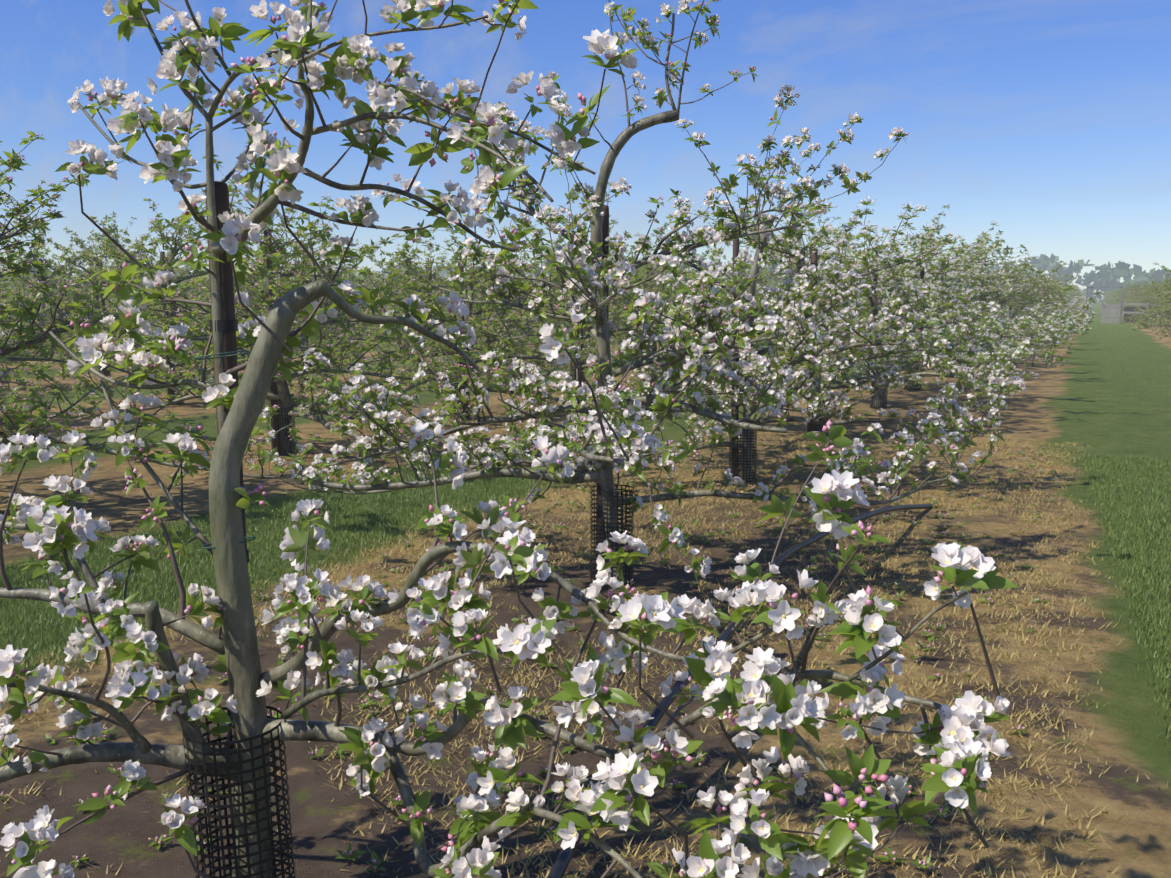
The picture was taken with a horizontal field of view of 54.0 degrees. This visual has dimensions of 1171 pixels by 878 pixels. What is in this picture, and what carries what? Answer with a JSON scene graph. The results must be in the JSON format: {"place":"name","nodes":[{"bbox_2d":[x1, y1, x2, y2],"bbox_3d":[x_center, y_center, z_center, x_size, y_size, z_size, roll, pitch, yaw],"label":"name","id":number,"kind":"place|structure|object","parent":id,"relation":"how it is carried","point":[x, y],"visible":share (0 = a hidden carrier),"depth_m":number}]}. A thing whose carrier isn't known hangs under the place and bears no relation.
{"place":"outdoors","nodes":[
{"label":"outdoors","id":0,"kind":"place"},
{"bbox_2d":[0,297,1170,877],"bbox_3d":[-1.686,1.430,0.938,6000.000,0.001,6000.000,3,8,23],"label":"ground","id":1,"kind":"structure","parent":0,"point":[1104,389],"depth_m":5.01},
{"bbox_2d":[0,272,56,339],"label":"apple tree","id":2,"kind":"object","parent":1,"relation":"on","point":[6,331],"visible":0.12,"depth_m":41.05},
{"bbox_2d":[2,265,70,341],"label":"apple tree","id":3,"kind":"object","parent":1,"relation":"on","point":[47,315],"visible":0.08,"depth_m":36.43},
{"bbox_2d":[0,276,74,363],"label":"apple tree","id":4,"kind":"object","parent":1,"relation":"on","point":[10,299],"visible":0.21,"depth_m":18.97},
{"bbox_2d":[0,220,109,431],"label":"apple tree","id":5,"kind":"object","parent":1,"relation":"on","point":[22,360],"visible":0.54,"depth_m":13.38},
{"bbox_2d":[0,240,114,344],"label":"apple tree","id":6,"kind":"object","parent":1,"relation":"on","point":[43,306],"visible":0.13,"depth_m":31.42},
{"bbox_2d":[0,180,120,359],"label":"apple tree","id":7,"kind":"object","parent":1,"relation":"on","point":[65,270],"visible":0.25,"depth_m":26.00},
{"bbox_2d":[40,265,93,320],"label":"apple tree","id":8,"kind":"object","parent":1,"relation":"on","point":[77,283],"visible":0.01,"depth_m":43.96},
{"bbox_2d":[69,267,118,341],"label":"apple tree","id":9,"kind":"object","parent":1,"relation":"on","point":[89,297],"visible":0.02,"depth_m":39.37},
{"bbox_2d":[98,354,110,377],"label":"tree guard","id":10,"kind":"object","parent":1,"relation":"on","point":[102,371],"visible":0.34,"depth_m":21.23},
{"bbox_2d":[6,211,209,377],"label":"apple tree","id":11,"kind":"object","parent":1,"relation":"on","point":[84,254],"visible":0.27,"depth_m":21.03},
{"bbox_2d":[89,255,187,346],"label":"apple tree","id":12,"kind":"object","parent":1,"relation":"on","point":[113,262],"visible":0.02,"depth_m":34.06},
{"bbox_2d":[10,188,269,422],"bbox_3d":[-5.817,-1.836,16.210,3.837,3.354,4.733,1,9,10],"label":"apple tree","id":13,"kind":"object","parent":1,"relation":"on","point":[172,252],"visible":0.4,"depth_m":16.00},
{"bbox_2d":[0,131,328,487],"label":"apple tree","id":14,"kind":"object","parent":1,"relation":"on","point":[14,162],"visible":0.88,"depth_m":8.07},
{"bbox_2d":[139,266,204,323],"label":"apple tree","id":15,"kind":"object","parent":1,"relation":"on","point":[157,305],"visible":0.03,"depth_m":42.43},
{"bbox_2d":[166,367,184,404],"bbox_3d":[-5.861,-0.760,16.381,0.221,0.535,0.242,-10,11,-44],"label":"tree guard","id":16,"kind":"object","parent":1,"relation":"on","point":[183,402],"visible":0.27,"depth_m":16.34},
{"bbox_2d":[176,272,208,324],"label":"apple tree","id":17,"kind":"object","parent":1,"relation":"on","point":[191,290],"visible":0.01,"depth_m":50.29},
{"bbox_2d":[90,236,300,354],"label":"apple tree","id":18,"kind":"object","parent":1,"relation":"on","point":[189,288],"visible":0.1,"depth_m":29.31},
{"bbox_2d":[153,255,251,340],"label":"apple tree","id":19,"kind":"object","parent":1,"relation":"on","point":[201,292],"visible":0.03,"depth_m":37.40},
{"bbox_2d":[205,181,248,748],"bbox_3d":[-0.845,0.296,2.770,0.067,1.802,0.063,-1,7,-2],"label":"stake","id":20,"kind":"object","parent":1,"relation":"on","point":[227,325],"visible":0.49,"depth_m":2.68},
{"bbox_2d":[182,706,294,877],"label":"guard","id":21,"kind":"object","parent":1,"relation":"on","point":[273,869],"visible":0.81,"depth_m":2.62},
{"bbox_2d":[141,263,337,361],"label":"apple tree","id":22,"kind":"object","parent":1,"relation":"on","point":[207,283],"visible":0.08,"depth_m":24.32},
{"bbox_2d":[186,257,299,350],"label":"apple tree","id":23,"kind":"object","parent":1,"relation":"on","point":[248,294],"visible":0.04,"depth_m":32.00},
{"bbox_2d":[152,214,381,385],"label":"apple tree","id":24,"kind":"object","parent":1,"relation":"on","point":[326,327],"visible":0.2,"depth_m":19.35},
{"bbox_2d":[277,405,297,455],"bbox_3d":[-2.925,-0.081,11.172,0.207,0.475,0.251,-5,10,-10],"label":"tree guard","id":25,"kind":"object","parent":1,"relation":"on","point":[288,423],"visible":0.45,"depth_m":11.07},
{"bbox_2d":[56,140,522,470],"bbox_3d":[-2.334,-1.237,10.768,5.019,2.871,4.364,5,9,35],"label":"apple tree","id":26,"kind":"object","parent":1,"relation":"on","point":[279,394],"visible":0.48,"depth_m":10.70},
{"bbox_2d":[300,359,313,387],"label":"tree guard","id":27,"kind":"object","parent":1,"relation":"on","point":[301,385],"visible":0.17,"depth_m":19.32},
{"bbox_2d":[245,250,379,359],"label":"apple tree","id":28,"kind":"object","parent":1,"relation":"on","point":[334,325],"visible":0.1,"depth_m":27.56},
{"bbox_2d":[291,255,395,343],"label":"apple tree","id":29,"kind":"object","parent":1,"relation":"on","point":[352,280],"visible":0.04,"depth_m":35.29},
{"bbox_2d":[325,272,379,330],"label":"apple tree","id":30,"kind":"object","parent":1,"relation":"on","point":[370,286],"visible":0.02,"depth_m":44.04},
{"bbox_2d":[349,270,413,313],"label":"apple tree","id":31,"kind":"object","parent":1,"relation":"on","point":[384,283],"visible":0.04,"depth_m":46.65},
{"bbox_2d":[359,263,424,341],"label":"apple tree","id":32,"kind":"object","parent":1,"relation":"on","point":[385,289],"visible":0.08,"depth_m":38.47},
{"bbox_2d":[288,224,541,374],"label":"apple tree","id":33,"kind":"object","parent":1,"relation":"on","point":[425,295],"visible":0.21,"depth_m":22.27},
{"bbox_2d":[329,244,511,353],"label":"apple tree","id":34,"kind":"object","parent":1,"relation":"on","point":[404,294],"visible":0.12,"depth_m":30.39},
{"bbox_2d":[409,279,492,336],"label":"apple tree","id":35,"kind":"object","parent":1,"relation":"on","point":[444,305],"visible":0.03,"depth_m":42.06},
{"bbox_2d":[453,385,470,419],"bbox_3d":[-1.550,-0.476,14.370,0.213,0.470,0.237,-4,4,-20],"label":"tree guard","id":36,"kind":"object","parent":1,"relation":"on","point":[455,387],"visible":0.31,"depth_m":14.29},
{"bbox_2d":[416,260,555,346],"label":"apple tree","id":37,"kind":"object","parent":1,"relation":"on","point":[442,278],"visible":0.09,"depth_m":33.63},
{"bbox_2d":[308,202,673,420],"bbox_3d":[-0.944,-1.584,14.407,4.944,2.656,4.299,-1,9,-9],"label":"apple tree","id":38,"kind":"object","parent":1,"relation":"on","point":[431,352],"visible":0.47,"depth_m":13.96},
{"bbox_2d":[432,245,569,365],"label":"apple tree","id":39,"kind":"object","parent":1,"relation":"on","point":[511,328],"visible":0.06,"depth_m":25.59},
{"bbox_2d":[0,0,1017,877],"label":"apple tree","id":40,"kind":"object","parent":1,"relation":"on","point":[954,742],"visible":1,"depth_m":2.38},
{"bbox_2d":[0,437,1064,877],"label":"weeds","id":41,"kind":"object","parent":1,"relation":"on","point":[376,861],"visible":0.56,"depth_m":5.38},
{"bbox_2d":[493,270,573,341],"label":"apple tree","id":42,"kind":"object","parent":1,"relation":"on","point":[527,272],"visible":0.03,"depth_m":36.91},
{"bbox_2d":[445,197,658,395],"bbox_3d":[-0.412,-2.025,17.469,3.820,3.203,5.571,-4,7,-30],"label":"apple tree","id":43,"kind":"object","parent":1,"relation":"on","point":[582,333],"visible":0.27,"depth_m":17.23},
{"bbox_2d":[500,263,634,357],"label":"apple tree","id":44,"kind":"object","parent":1,"relation":"on","point":[570,325],"visible":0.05,"depth_m":28.55},
{"bbox_2d":[570,362,584,394],"bbox_3d":[-0.123,-0.894,17.456,0.226,0.538,0.227,1,3,33],"label":"tree guard","id":45,"kind":"object","parent":1,"relation":"on","point":[572,370],"visible":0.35,"depth_m":17.36},
{"bbox_2d":[0,428,1170,877],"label":"grass tufts","id":46,"kind":"object","parent":1,"relation":"on","point":[1138,496],"visible":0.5,"depth_m":6.43},
{"bbox_2d":[6,253,1170,300],"bbox_3d":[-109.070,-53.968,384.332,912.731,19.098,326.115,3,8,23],"label":"hedge trees","id":47,"kind":"object","parent":1,"relation":"on","point":[1106,276],"visible":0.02,"depth_m":366.65},
{"bbox_2d":[596,205,608,573],"bbox_3d":[0.091,-0.223,6.094,0.063,2.010,0.067,0,7,-3],"label":"stake","id":48,"kind":"object","parent":1,"relation":"on","point":[605,229],"visible":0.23,"depth_m":6.03},
{"bbox_2d":[555,250,665,343],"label":"apple tree","id":49,"kind":"object","parent":1,"relation":"on","point":[622,301],"visible":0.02,"depth_m":31.79},
{"bbox_2d":[590,484,633,588],"bbox_3d":[0.141,0.521,6.132,0.229,0.527,0.230,-2,7,-14],"label":"guard","id":50,"kind":"object","parent":1,"relation":"on","point":[630,520],"visible":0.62,"depth_m":6.05},
{"bbox_2d":[262,0,1004,583],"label":"apple tree","id":51,"kind":"object","parent":1,"relation":"on","point":[618,450],"visible":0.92,"depth_m":5.86},
{"bbox_2d":[548,164,720,381],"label":"apple tree","id":52,"kind":"object","parent":1,"relation":"on","point":[650,284],"visible":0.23,"depth_m":20.32},
{"bbox_2d":[619,225,719,325],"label":"apple tree","id":53,"kind":"object","parent":1,"relation":"on","point":[682,274],"visible":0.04,"depth_m":34.70},
{"bbox_2d":[611,232,762,370],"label":"apple tree","id":54,"kind":"object","parent":1,"relation":"on","point":[696,275],"visible":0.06,"depth_m":23.46},
{"bbox_2d":[731,238,738,476],"bbox_3d":[1.230,-0.636,9.422,0.067,2.010,0.063,2,9,20],"label":"stake","id":55,"kind":"object","parent":1,"relation":"on","point":[735,254],"visible":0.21,"depth_m":9.44},
{"bbox_2d":[670,206,803,342],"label":"apple tree","id":56,"kind":"object","parent":1,"relation":"on","point":[761,283],"visible":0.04,"depth_m":26.50},
{"bbox_2d":[548,504,932,877],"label":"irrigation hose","id":57,"kind":"object","parent":1,"relation":"on","point":[561,863],"visible":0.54,"depth_m":3.78},
{"bbox_2d":[729,418,756,484],"bbox_3d":[1.301,0.101,9.497,0.229,0.527,0.230,4,8,31],"label":"guard","id":58,"kind":"object","parent":1,"relation":"on","point":[753,467],"visible":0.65,"depth_m":9.41},
{"bbox_2d":[516,142,1037,482],"bbox_3d":[1.507,-0.947,9.015,3.797,2.729,4.217,3,8,23],"label":"apple tree","id":59,"kind":"object","parent":1,"relation":"on","point":[755,366],"visible":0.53,"depth_m":9.00},
{"bbox_2d":[756,198,864,342],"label":"apple tree","id":60,"kind":"object","parent":1,"relation":"on","point":[818,217],"visible":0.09,"depth_m":29.97},
{"bbox_2d":[755,262,867,344],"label":"apple tree","id":61,"kind":"object","parent":1,"relation":"on","point":[822,280],"visible":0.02,"depth_m":32.93},
{"bbox_2d":[646,160,999,438],"bbox_3d":[2.330,-1.437,12.499,5.180,2.847,4.030,-5,9,-29],"label":"apple tree","id":62,"kind":"object","parent":1,"relation":"on","point":[863,376],"visible":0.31,"depth_m":12.34},
{"bbox_2d":[815,389,830,436],"bbox_3d":[2.559,-0.271,12.504,0.234,0.523,0.217,-5,7,-30],"label":"tree guard","id":63,"kind":"object","parent":1,"relation":"on","point":[829,400],"visible":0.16,"depth_m":12.42},
{"bbox_2d":[825,263,895,335],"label":"apple tree","id":64,"kind":"object","parent":1,"relation":"on","point":[844,272],"visible":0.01,"depth_m":35.94},
{"bbox_2d":[870,370,887,408],"bbox_3d":[4.037,-0.674,15.786,0.225,0.513,0.230,-10,14,-44],"label":"tree guard","id":65,"kind":"object","parent":1,"relation":"on","point":[878,397],"visible":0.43,"depth_m":15.71},
{"bbox_2d":[904,368,916,390],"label":"tree guard","id":66,"kind":"object","parent":1,"relation":"on","point":[906,380],"visible":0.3,"depth_m":18.79},
{"bbox_2d":[771,231,1067,390],"bbox_3d":[5.578,-2.057,18.751,5.104,2.532,4.463,6,9,42],"label":"apple tree","id":67,"kind":"object","parent":1,"relation":"on","point":[943,265],"visible":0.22,"depth_m":18.27},
{"bbox_2d":[777,205,1103,408],"bbox_3d":[4.218,-1.828,15.773,3.988,2.793,5.127,-3,8,-7],"label":"apple tree","id":68,"kind":"object","parent":1,"relation":"on","point":[903,269],"visible":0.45,"depth_m":15.37},
{"bbox_2d":[827,220,1091,376],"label":"apple tree","id":69,"kind":"object","parent":1,"relation":"on","point":[1064,322],"visible":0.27,"depth_m":21.38},
{"bbox_2d":[865,241,1085,364],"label":"apple tree","id":70,"kind":"object","parent":1,"relation":"on","point":[995,283],"visible":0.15,"depth_m":24.80},
{"bbox_2d":[884,230,1071,365],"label":"apple tree","id":71,"kind":"object","parent":1,"relation":"on","point":[1021,305],"visible":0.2,"depth_m":28.13},
{"bbox_2d":[922,262,1054,346],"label":"apple tree","id":72,"kind":"object","parent":1,"relation":"on","point":[1018,282],"visible":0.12,"depth_m":31.10},
{"bbox_2d":[972,261,1069,338],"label":"apple tree","id":73,"kind":"object","parent":1,"relation":"on","point":[1033,282],"visible":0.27,"depth_m":36.75},
{"bbox_2d":[946,256,1096,343],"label":"apple tree","id":74,"kind":"object","parent":1,"relation":"on","point":[1018,289],"visible":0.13,"depth_m":33.72},
{"bbox_2d":[984,279,1084,326],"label":"apple tree","id":75,"kind":"object","parent":1,"relation":"on","point":[1064,292],"visible":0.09,"depth_m":46.57},
{"bbox_2d":[1001,274,1087,325],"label":"apple tree","id":76,"kind":"object","parent":1,"relation":"on","point":[1046,305],"visible":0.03,"depth_m":43.39},
{"bbox_2d":[1008,274,1082,333],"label":"apple tree","id":77,"kind":"object","parent":1,"relation":"on","point":[1042,283],"visible":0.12,"depth_m":40.09},
{"bbox_2d":[1034,277,1075,317],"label":"apple tree","id":78,"kind":"object","parent":1,"relation":"on","point":[1059,290],"visible":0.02,"depth_m":52.35},
{"bbox_2d":[1021,275,1089,323],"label":"apple tree","id":79,"kind":"object","parent":1,"relation":"on","point":[1080,316],"visible":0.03,"depth_m":50.01},
{"bbox_2d":[1046,279,1072,313],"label":"apple tree","id":80,"kind":"object","parent":1,"relation":"on","point":[1059,305],"visible":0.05,"depth_m":55.16},
{"bbox_2d":[1042,272,1081,314],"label":"apple tree","id":81,"kind":"object","parent":1,"relation":"on","point":[1066,298],"visible":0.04,"depth_m":68.12},
{"bbox_2d":[1048,278,1078,316],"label":"apple tree","id":82,"kind":"object","parent":1,"relation":"on","point":[1074,310],"visible":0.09,"depth_m":65.26},
{"bbox_2d":[1047,277,1089,318],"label":"apple tree","id":83,"kind":"object","parent":1,"relation":"on","point":[1071,303],"visible":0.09,"depth_m":62.24},
{"bbox_2d":[1074,287,1159,323],"bbox_3d":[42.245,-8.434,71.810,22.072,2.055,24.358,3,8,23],"label":"gate","id":84,"kind":"structure","parent":1,"relation":"on","point":[1108,312],"depth_m":64.38},
{"bbox_2d":[1113,281,1137,308],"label":"apple tree","id":85,"kind":"object","parent":1,"relation":"on","point":[1125,294],"visible":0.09,"depth_m":100.69},
{"bbox_2d":[1114,285,1143,309],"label":"apple tree","id":86,"kind":"object","parent":1,"relation":"on","point":[1130,296],"visible":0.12,"depth_m":97.82},
{"bbox_2d":[1118,282,1142,308],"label":"apple tree","id":87,"kind":"object","parent":1,"relation":"on","point":[1132,286],"visible":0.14,"depth_m":92.04},
{"bbox_2d":[1119,281,1144,310],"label":"apple tree","id":88,"kind":"object","parent":1,"relation":"on","point":[1128,300],"visible":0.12,"depth_m":85.58},
{"bbox_2d":[1122,289,1154,311],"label":"apple tree","id":89,"kind":"object","parent":1,"relation":"on","point":[1138,299],"visible":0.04,"depth_m":72.52},
{"bbox_2d":[1129,281,1156,306],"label":"apple tree","id":90,"kind":"object","parent":1,"relation":"on","point":[1142,295],"visible":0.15,"depth_m":69.81},
{"bbox_2d":[1118,279,1170,326],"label":"apple tree","id":91,"kind":"object","parent":1,"relation":"on","point":[1154,312],"visible":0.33,"depth_m":54.08},
{"bbox_2d":[1124,279,1169,320],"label":"apple tree","id":92,"kind":"object","parent":1,"relation":"on","point":[1143,292],"visible":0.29,"depth_m":60.00},
{"bbox_2d":[1128,280,1169,316],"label":"apple tree","id":93,"kind":"object","parent":1,"relation":"on","point":[1147,287],"visible":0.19,"depth_m":66.50},
{"bbox_2d":[1129,276,1170,331],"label":"apple tree","id":94,"kind":"object","parent":1,"relation":"on","point":[1143,314],"visible":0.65,"depth_m":48.27},
{"bbox_2d":[1133,277,1170,326],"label":"apple tree","id":95,"kind":"object","parent":1,"relation":"on","point":[1153,301],"visible":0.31,"depth_m":57.09},
{"bbox_2d":[1134,282,1170,330],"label":"apple tree","id":96,"kind":"object","parent":1,"relation":"on","point":[1141,323],"visible":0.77,"depth_m":44.86},
{"bbox_2d":[1134,273,1170,323],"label":"apple tree","id":97,"kind":"object","parent":1,"relation":"on","point":[1146,296],"visible":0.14,"depth_m":63.72},
{"bbox_2d":[1147,286,1170,327],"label":"apple tree","id":98,"kind":"object","parent":1,"relation":"on","point":[1163,312],"visible":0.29,"depth_m":50.62},
{"bbox_2d":[1153,265,1170,323],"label":"apple tree","id":99,"kind":"object","parent":1,"relation":"on","point":[1162,286],"visible":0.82,"depth_m":41.76},
{"bbox_2d":[1154,263,1170,338],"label":"apple tree","id":100,"kind":"object","parent":1,"relation":"on","point":[1168,329],"visible":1,"depth_m":38.05},
{"bbox_2d":[1165,287,1170,322],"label":"apple tree","id":101,"kind":"object","parent":1,"relation":"on","point":[1169,296],"visible":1,"depth_m":35.76},
{"bbox_2d":[0,0,1170,296],"label":"sky","id":102,"kind":"structure","parent":0,"point":[1048,121]}
]}

